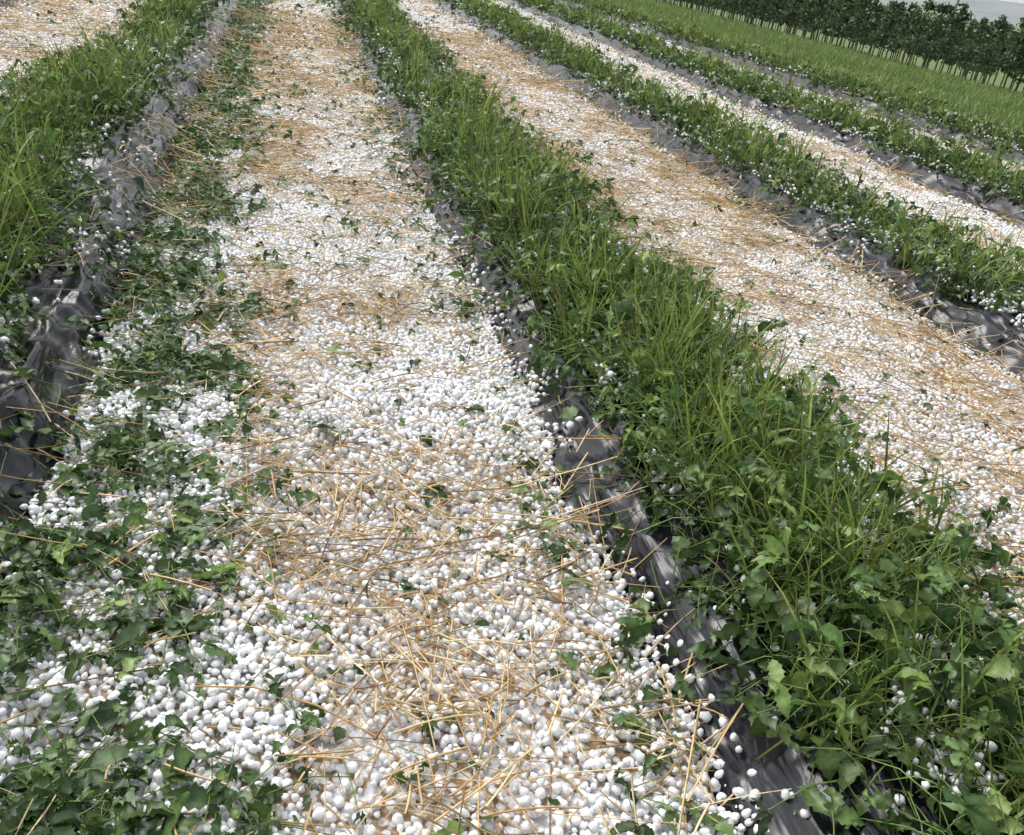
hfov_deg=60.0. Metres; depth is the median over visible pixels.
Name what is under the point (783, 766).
plastic mulch film
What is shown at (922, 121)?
plastic mulch film
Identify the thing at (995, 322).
plastic mulch film
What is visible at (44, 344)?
plastic mulch film
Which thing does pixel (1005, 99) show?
grass
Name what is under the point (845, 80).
strawberry plants
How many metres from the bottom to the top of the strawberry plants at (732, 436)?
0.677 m
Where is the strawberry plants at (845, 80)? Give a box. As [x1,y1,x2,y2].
[562,0,1023,154]
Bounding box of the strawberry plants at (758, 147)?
[436,0,1023,314]
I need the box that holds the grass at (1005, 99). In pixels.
[595,0,1023,131]
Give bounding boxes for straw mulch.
[0,0,1023,834]
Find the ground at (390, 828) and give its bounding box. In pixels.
[0,0,1023,834]
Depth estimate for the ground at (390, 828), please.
2.01 m
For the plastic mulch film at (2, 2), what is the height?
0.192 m
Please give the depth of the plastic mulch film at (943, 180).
8.61 m
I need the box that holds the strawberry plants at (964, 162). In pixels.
[514,0,1023,205]
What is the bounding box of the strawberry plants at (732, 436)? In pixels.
[332,0,1023,834]
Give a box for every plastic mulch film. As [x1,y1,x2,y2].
[0,0,23,11]
[0,0,240,579]
[331,0,1023,834]
[432,0,1023,381]
[498,0,1023,229]
[554,0,1023,164]
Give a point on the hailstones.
(244, 738)
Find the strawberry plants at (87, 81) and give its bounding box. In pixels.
[0,0,226,378]
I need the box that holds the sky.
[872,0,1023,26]
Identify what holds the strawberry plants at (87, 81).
on the ground at (390, 828)
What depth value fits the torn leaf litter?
2.09 m
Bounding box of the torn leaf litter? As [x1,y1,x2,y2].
[0,0,1023,834]
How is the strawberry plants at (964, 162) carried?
on the ground at (390, 828)
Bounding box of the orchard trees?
[656,0,1023,93]
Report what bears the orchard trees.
on the ground at (390, 828)
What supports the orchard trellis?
on the ground at (390, 828)
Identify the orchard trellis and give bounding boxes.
[662,0,1023,92]
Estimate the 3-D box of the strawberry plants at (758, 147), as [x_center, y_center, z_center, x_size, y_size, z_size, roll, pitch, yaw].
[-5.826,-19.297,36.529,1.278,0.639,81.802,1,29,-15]
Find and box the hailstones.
[0,0,1023,834]

